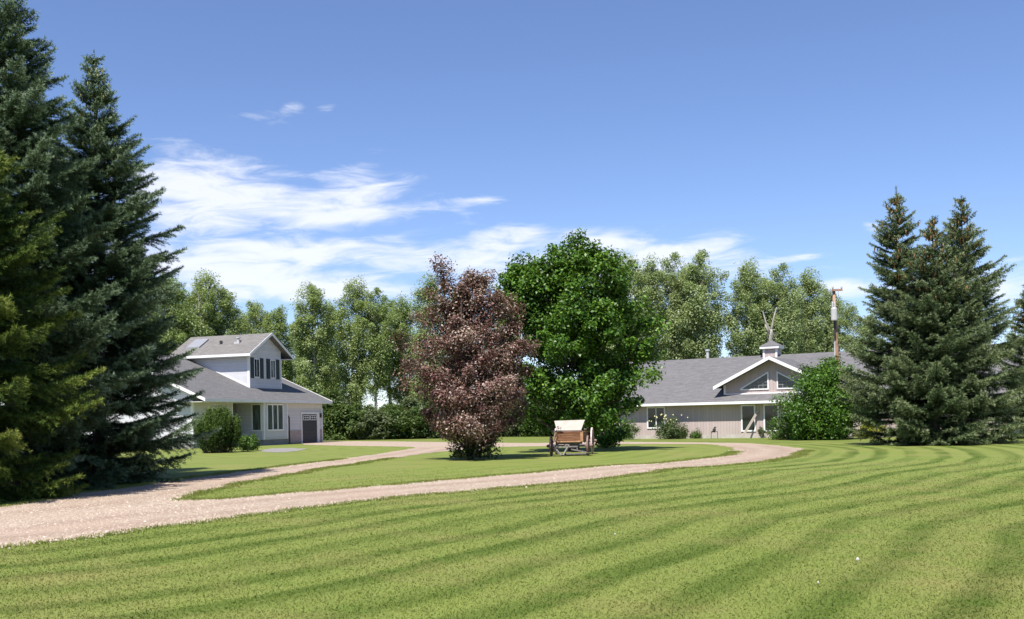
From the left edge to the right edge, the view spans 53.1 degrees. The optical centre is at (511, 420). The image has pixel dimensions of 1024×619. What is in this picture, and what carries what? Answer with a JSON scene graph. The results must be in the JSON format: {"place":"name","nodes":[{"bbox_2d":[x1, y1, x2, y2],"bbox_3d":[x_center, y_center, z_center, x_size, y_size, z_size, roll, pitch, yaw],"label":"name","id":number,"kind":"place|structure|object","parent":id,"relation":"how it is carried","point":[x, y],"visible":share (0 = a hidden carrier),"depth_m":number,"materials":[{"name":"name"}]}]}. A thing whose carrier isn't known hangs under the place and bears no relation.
{"place":"outdoors","nodes":[
{"label":"outdoors","id":0,"kind":"place"},
{"bbox_2d":[260,448,305,451],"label":"path","id":1,"kind":"structure","parent":0,"point":[281,449],"depth_m":64.73,"materials":[{"name":"concrete"}]},
{"bbox_2d":[0,433,1023,618],"bbox_3d":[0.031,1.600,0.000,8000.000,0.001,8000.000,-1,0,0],"label":"lawn","id":2,"kind":"structure","parent":0,"point":[854,451],"depth_m":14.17,"materials":[{"name":"green plant"}]},
{"bbox_2d":[0,147,106,502],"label":"spruce tree","id":3,"kind":"object","parent":2,"relation":"on","point":[43,415],"visible":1,"depth_m":23.27,"materials":[{"name":"green plant"}]},
{"bbox_2d":[0,0,153,489],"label":"spruce tree","id":4,"kind":"object","parent":2,"relation":"on","point":[28,132],"visible":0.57,"depth_m":26.60,"materials":[{"name":"green plant"}]},
{"bbox_2d":[1,117,155,475],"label":"spruce tree","id":5,"kind":"object","parent":2,"relation":"on","point":[91,433],"visible":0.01,"depth_m":32.63,"materials":[{"name":"green plant"}]},
{"bbox_2d":[0,50,220,484],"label":"spruce tree","id":6,"kind":"object","parent":2,"relation":"on","point":[124,262],"visible":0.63,"depth_m":29.70,"materials":[{"name":"green plant"}]},
{"bbox_2d":[142,273,198,353],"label":"poplar tree","id":7,"kind":"object","parent":2,"relation":"on","point":[178,333],"visible":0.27,"depth_m":111.92,"materials":[{"name":"green plant"}]},
{"bbox_2d":[162,295,204,350],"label":"poplar tree","id":8,"kind":"object","parent":2,"relation":"on","point":[189,310],"visible":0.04,"depth_m":129.75,"materials":[{"name":"green plant"}]},
{"bbox_2d":[72,333,332,449],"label":"two storey house","id":9,"kind":"structure","parent":2,"relation":"on","point":[252,388],"depth_m":82.54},
{"bbox_2d":[251,404,261,430],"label":"window","id":10,"kind":"structure","parent":9,"relation":"in","point":[256,409],"depth_m":80.26,"materials":[{"name":"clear glass"}]},
{"bbox_2d":[254,358,259,377],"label":"window","id":11,"kind":"structure","parent":9,"relation":"in","point":[256,361],"depth_m":82.92,"materials":[{"name":"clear glass"}]},
{"bbox_2d":[270,360,275,378],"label":"window","id":12,"kind":"structure","parent":9,"relation":"in","point":[272,362],"depth_m":85.17,"materials":[{"name":"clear glass"}]},
{"bbox_2d":[266,404,283,430],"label":"window","id":13,"kind":"structure","parent":9,"relation":"in","point":[274,412],"depth_m":81.59,"materials":[{"name":"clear glass"}]},
{"bbox_2d":[300,412,319,442],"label":"door","id":14,"kind":"structure","parent":9,"relation":"in","point":[306,433],"depth_m":87.10,"materials":[{"name":"grey wood"}]},
{"bbox_2d":[183,268,229,336],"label":"poplar tree","id":15,"kind":"object","parent":2,"relation":"on","point":[200,327],"visible":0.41,"depth_m":113.63,"materials":[{"name":"green plant"}]},
{"bbox_2d":[190,403,244,452],"bbox_3d":[-17.583,0.477,60.970,3.119,2.974,2.967,-1,0,0],"label":"juniper bush","id":16,"kind":"object","parent":2,"relation":"on","point":[225,437],"visible":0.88,"depth_m":60.50,"materials":[{"name":"green plant"}]},
{"bbox_2d":[201,284,250,336],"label":"poplar tree","id":17,"kind":"object","parent":2,"relation":"on","point":[225,298],"visible":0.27,"depth_m":115.36,"materials":[{"name":"green plant"}]},
{"bbox_2d":[228,308,252,334],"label":"poplar tree","id":18,"kind":"object","parent":2,"relation":"on","point":[242,314],"visible":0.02,"depth_m":132.18,"materials":[{"name":"green plant"}]},
{"bbox_2d":[235,433,261,450],"bbox_3d":[-16.334,1.374,63.410,1.641,1.213,1.966,-1,0,-20],"label":"bush","id":19,"kind":"object","parent":2,"relation":"on","point":[249,442],"visible":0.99,"depth_m":63.19,"materials":[{"name":"green plant"}]},
{"bbox_2d":[234,299,273,333],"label":"poplar tree","id":20,"kind":"object","parent":2,"relation":"on","point":[254,312],"visible":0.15,"depth_m":121.78,"materials":[{"name":"green plant"}]},
{"bbox_2d":[261,304,297,383],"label":"poplar tree","id":21,"kind":"object","parent":2,"relation":"on","point":[276,325],"visible":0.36,"depth_m":119.83,"materials":[{"name":"green plant"}]},
{"bbox_2d":[284,319,304,386],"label":"poplar tree","id":22,"kind":"object","parent":2,"relation":"on","point":[294,366],"visible":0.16,"depth_m":131.46,"materials":[{"name":"green plant"}]},
{"bbox_2d":[288,281,338,406],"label":"poplar tree","id":23,"kind":"object","parent":2,"relation":"on","point":[316,380],"visible":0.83,"depth_m":109.34,"materials":[{"name":"green plant"}]},
{"bbox_2d":[316,299,348,397],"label":"poplar tree","id":24,"kind":"object","parent":2,"relation":"on","point":[332,361],"visible":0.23,"depth_m":117.42,"materials":[{"name":"green plant"}]},
{"bbox_2d":[316,381,354,440],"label":"thicket bush","id":25,"kind":"object","parent":2,"relation":"on","point":[327,429],"visible":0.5,"depth_m":98.07,"materials":[{"name":"green plant"}]},
{"bbox_2d":[336,394,348,437],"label":"thicket bush","id":26,"kind":"object","parent":2,"relation":"on","point":[341,398],"visible":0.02,"depth_m":101.95,"materials":[{"name":"green plant"}]},
{"bbox_2d":[323,403,368,439],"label":"thicket bush","id":27,"kind":"object","parent":2,"relation":"on","point":[350,415],"visible":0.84,"depth_m":97.31,"materials":[{"name":"green plant"}]},
{"bbox_2d":[329,274,373,409],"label":"poplar tree","id":28,"kind":"object","parent":2,"relation":"on","point":[353,388],"visible":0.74,"depth_m":113.01,"materials":[{"name":"green plant"}]},
{"bbox_2d":[336,397,378,439],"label":"thicket bush","id":29,"kind":"object","parent":2,"relation":"on","point":[370,407],"visible":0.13,"depth_m":100.37,"materials":[{"name":"green plant"}]},
{"bbox_2d":[347,287,400,409],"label":"poplar tree","id":30,"kind":"object","parent":2,"relation":"on","point":[375,341],"visible":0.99,"depth_m":111.47,"materials":[{"name":"green plant"}]},
{"bbox_2d":[350,407,397,439],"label":"thicket bush","id":31,"kind":"object","parent":2,"relation":"on","point":[372,427],"visible":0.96,"depth_m":96.56,"materials":[{"name":"green plant"}]},
{"bbox_2d":[378,402,405,438],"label":"thicket bush","id":32,"kind":"object","parent":2,"relation":"on","point":[390,406],"visible":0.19,"depth_m":99.83,"materials":[{"name":"green plant"}]},
{"bbox_2d":[377,295,408,402],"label":"poplar tree","id":33,"kind":"object","parent":2,"relation":"on","point":[392,376],"visible":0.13,"depth_m":117.43,"materials":[{"name":"green plant"}]},
{"bbox_2d":[380,403,416,438],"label":"thicket bush","id":34,"kind":"object","parent":2,"relation":"on","point":[401,423],"visible":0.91,"depth_m":97.04,"materials":[{"name":"green plant"}]},
{"bbox_2d":[0,441,801,546],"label":"gravel drive","id":35,"kind":"structure","parent":2,"relation":"on","point":[760,452],"depth_m":23.95,"materials":[{"name":"beige gravel"}]},
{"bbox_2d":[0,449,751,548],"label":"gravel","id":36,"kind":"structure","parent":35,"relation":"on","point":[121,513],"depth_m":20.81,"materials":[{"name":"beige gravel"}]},
{"bbox_2d":[385,291,418,403],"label":"poplar tree","id":37,"kind":"object","parent":2,"relation":"on","point":[404,319],"visible":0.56,"depth_m":115.18,"materials":[{"name":"green plant"}]},
{"bbox_2d":[396,396,423,438],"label":"thicket bush","id":38,"kind":"object","parent":2,"relation":"on","point":[409,403],"visible":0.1,"depth_m":100.42,"materials":[{"name":"green plant"}]},
{"bbox_2d":[407,403,438,438],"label":"thicket bush","id":39,"kind":"object","parent":2,"relation":"on","point":[421,425],"visible":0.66,"depth_m":96.98,"materials":[{"name":"green plant"}]},
{"bbox_2d":[404,272,449,406],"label":"poplar tree","id":40,"kind":"object","parent":2,"relation":"on","point":[420,298],"visible":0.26,"depth_m":103.51,"materials":[{"name":"green plant"}]},
{"bbox_2d":[439,287,483,386],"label":"poplar tree","id":41,"kind":"object","parent":2,"relation":"on","point":[460,341],"depth_m":127.04,"materials":[{"name":"green plant"}]},
{"bbox_2d":[388,251,541,459],"bbox_3d":[-1.340,-2.686,42.624,5.368,8.774,7.077,-1,0,42],"label":"purple leaf tree","id":42,"kind":"object","parent":2,"relation":"on","point":[461,404],"visible":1,"depth_m":42.01,"materials":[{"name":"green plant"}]},
{"bbox_2d":[484,311,520,373],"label":"poplar tree","id":43,"kind":"object","parent":2,"relation":"on","point":[498,324],"visible":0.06,"depth_m":127.50,"materials":[{"name":"green plant"}]},
{"bbox_2d":[494,410,527,436],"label":"thicket bush","id":44,"kind":"object","parent":2,"relation":"on","point":[514,431],"visible":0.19,"depth_m":98.73,"materials":[{"name":"green plant"}]},
{"bbox_2d":[516,399,541,436],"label":"thicket bush","id":45,"kind":"object","parent":2,"relation":"on","point":[525,430],"visible":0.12,"depth_m":96.94,"materials":[{"name":"green plant"}]},
{"bbox_2d":[532,400,561,436],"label":"thicket bush","id":46,"kind":"object","parent":2,"relation":"on","point":[541,433],"visible":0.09,"depth_m":95.36,"materials":[{"name":"green plant"}]},
{"bbox_2d":[547,420,596,455],"bbox_3d":[2.648,0.770,45.474,2.040,1.557,3.558,-1,0,9],"label":"farm wagon","id":47,"kind":"object","parent":2,"relation":"on","point":[570,433],"visible":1,"depth_m":44.39,"materials":[{"name":"brown wood"}]},
{"bbox_2d":[488,228,671,451],"bbox_3d":[3.411,-3.951,50.610,9.102,11.138,7.272,-1,0,0],"label":"shade tree","id":48,"kind":"object","parent":2,"relation":"on","point":[564,320],"visible":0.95,"depth_m":49.14,"materials":[{"name":"green plant"}]},
{"bbox_2d":[594,417,627,447],"bbox_3d":[5.119,0.629,55.189,2.384,1.871,2.060,-1,0,-30],"label":"bush","id":49,"kind":"object","parent":2,"relation":"on","point":[610,440],"visible":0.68,"depth_m":54.75,"materials":[{"name":"green plant"}]},
{"bbox_2d":[616,418,640,439],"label":"bush","id":50,"kind":"object","parent":2,"relation":"on","point":[630,434],"visible":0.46,"depth_m":75.86,"materials":[{"name":"green plant"}]},
{"bbox_2d":[605,250,656,361],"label":"poplar tree","id":51,"kind":"object","parent":2,"relation":"on","point":[638,292],"visible":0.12,"depth_m":103.74,"materials":[{"name":"green plant"}]},
{"bbox_2d":[634,252,672,360],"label":"poplar tree","id":52,"kind":"object","parent":2,"relation":"on","point":[655,292],"visible":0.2,"depth_m":105.45,"materials":[{"name":"green plant"}]},
{"bbox_2d":[649,414,689,438],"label":"bush","id":53,"kind":"object","parent":2,"relation":"on","point":[669,430],"visible":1,"depth_m":74.21,"materials":[{"name":"green plant"}]},
{"bbox_2d":[651,251,698,359],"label":"poplar tree","id":54,"kind":"object","parent":2,"relation":"on","point":[673,305],"visible":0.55,"depth_m":106.97,"materials":[{"name":"green plant"}]},
{"bbox_2d":[680,262,701,358],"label":"poplar tree","id":55,"kind":"object","parent":2,"relation":"on","point":[689,357],"visible":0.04,"depth_m":111.82,"materials":[{"name":"green plant"}]},
{"bbox_2d":[690,428,702,437],"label":"bush","id":56,"kind":"object","parent":2,"relation":"on","point":[694,435],"visible":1,"depth_m":74.72,"materials":[{"name":"green plant"}]},
{"bbox_2d":[671,248,740,358],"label":"poplar tree","id":57,"kind":"object","parent":2,"relation":"on","point":[700,306],"visible":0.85,"depth_m":105.23,"materials":[{"name":"green plant"}]},
{"bbox_2d":[722,256,773,356],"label":"poplar tree","id":58,"kind":"object","parent":2,"relation":"on","point":[752,342],"visible":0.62,"depth_m":105.02,"materials":[{"name":"green plant"}]},
{"bbox_2d":[741,409,759,437],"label":"plank","id":59,"kind":"object","parent":2,"relation":"on","point":[750,423],"visible":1,"depth_m":72.39,"materials":[{"name":"white wood"}]},
{"bbox_2d":[758,426,765,436],"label":"bush","id":60,"kind":"object","parent":2,"relation":"on","point":[761,432],"visible":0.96,"depth_m":72.02,"materials":[{"name":"green plant"}]},
{"bbox_2d":[739,273,786,354],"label":"poplar tree","id":61,"kind":"object","parent":2,"relation":"on","point":[763,292],"visible":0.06,"depth_m":109.31,"materials":[{"name":"green plant"}]},
{"bbox_2d":[763,414,795,439],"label":"bush","id":62,"kind":"object","parent":2,"relation":"on","point":[779,434],"visible":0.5,"depth_m":66.15,"materials":[{"name":"green plant"}]},
{"bbox_2d":[757,262,807,354],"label":"poplar tree","id":63,"kind":"object","parent":2,"relation":"on","point":[782,325],"visible":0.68,"depth_m":105.20,"materials":[{"name":"green plant"}]},
{"bbox_2d":[783,298,814,353],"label":"poplar tree","id":64,"kind":"object","parent":2,"relation":"on","point":[795,305],"visible":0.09,"depth_m":123.50,"materials":[{"name":"green plant"}]},
{"bbox_2d":[586,332,1023,438],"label":"ranch house","id":65,"kind":"structure","parent":2,"relation":"on","point":[727,397],"depth_m":75.05,"materials":[{"name":"beige"}]},
{"bbox_2d":[647,406,665,428],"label":"window","id":66,"kind":"structure","parent":65,"relation":"in","point":[651,411],"depth_m":76.71,"materials":[{"name":"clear glass"}]},
{"bbox_2d":[741,404,755,431],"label":"window","id":67,"kind":"structure","parent":65,"relation":"in","point":[747,411],"depth_m":73.04,"materials":[{"name":"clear glass"}]},
{"bbox_2d":[762,307,776,340],"bbox_3d":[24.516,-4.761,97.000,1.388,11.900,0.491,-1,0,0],"label":"weather vane","id":68,"kind":"object","parent":65,"relation":"on","point":[769,330],"visible":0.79,"depth_m":96.92,"materials":[{"name":"white metal"}]},
{"bbox_2d":[763,404,778,430],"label":"window","id":69,"kind":"structure","parent":65,"relation":"in","point":[768,413],"depth_m":72.24,"materials":[{"name":"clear glass"}]},
{"bbox_2d":[791,264,832,353],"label":"poplar tree","id":70,"kind":"object","parent":2,"relation":"on","point":[815,326],"visible":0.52,"depth_m":107.54,"materials":[{"name":"green plant"}]},
{"bbox_2d":[769,353,872,439],"bbox_3d":[19.244,-1.466,63.919,6.200,5.508,5.412,-1,0,-19],"label":"bush","id":71,"kind":"object","parent":2,"relation":"on","point":[825,414],"visible":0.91,"depth_m":62.92,"materials":[{"name":"green plant"}]},
{"bbox_2d":[815,285,846,351],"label":"poplar tree","id":72,"kind":"object","parent":2,"relation":"on","point":[829,322],"visible":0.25,"depth_m":110.97,"materials":[{"name":"green plant"}]},
{"bbox_2d":[830,286,842,372],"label":"utility pole","id":73,"kind":"object","parent":2,"relation":"on","point":[834,320],"visible":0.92,"depth_m":66.31,"materials":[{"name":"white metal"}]},
{"bbox_2d":[826,298,867,351],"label":"poplar tree","id":74,"kind":"object","parent":2,"relation":"on","point":[847,323],"visible":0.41,"depth_m":107.92,"materials":[{"name":"green plant"}]},
{"bbox_2d":[851,421,885,437],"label":"bush","id":75,"kind":"object","parent":2,"relation":"on","point":[862,426],"visible":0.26,"depth_m":66.54,"materials":[{"name":"green plant"}]},
{"bbox_2d":[861,314,881,349],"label":"poplar tree","id":76,"kind":"object","parent":2,"relation":"on","point":[869,315],"visible":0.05,"depth_m":123.83,"materials":[{"name":"green plant"}]},
{"bbox_2d":[836,186,978,444],"bbox_3d":[19.461,-5.238,51.251,7.036,13.036,6.762,-1,0,-17],"label":"spruce tree","id":77,"kind":"object","parent":2,"relation":"on","point":[894,374],"visible":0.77,"depth_m":50.55,"materials":[{"name":"green plant"}]},
{"bbox_2d":[863,215,1007,444],"bbox_3d":[20.335,-4.336,49.745,6.614,11.198,6.671,-1,0,16],"label":"spruce tree","id":78,"kind":"object","parent":2,"relation":"on","point":[939,308],"visible":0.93,"depth_m":48.64,"materials":[{"name":"green plant"}]},
{"bbox_2d":[896,195,1023,443],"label":"spruce tree","id":79,"kind":"object","parent":2,"relation":"on","point":[961,237],"visible":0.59,"depth_m":49.80,"materials":[{"name":"green plant"}]},
{"bbox_2d":[988,284,1023,437],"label":"spruce tree","id":80,"kind":"object","parent":2,"relation":"on","point":[1017,359],"visible":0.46,"depth_m":57.95,"materials":[{"name":"green plant"}]},
{"bbox_2d":[0,0,1023,409],"label":"sky","id":81,"kind":"structure","parent":0,"point":[323,143],"materials":[{"name":"blue"}]}
]}

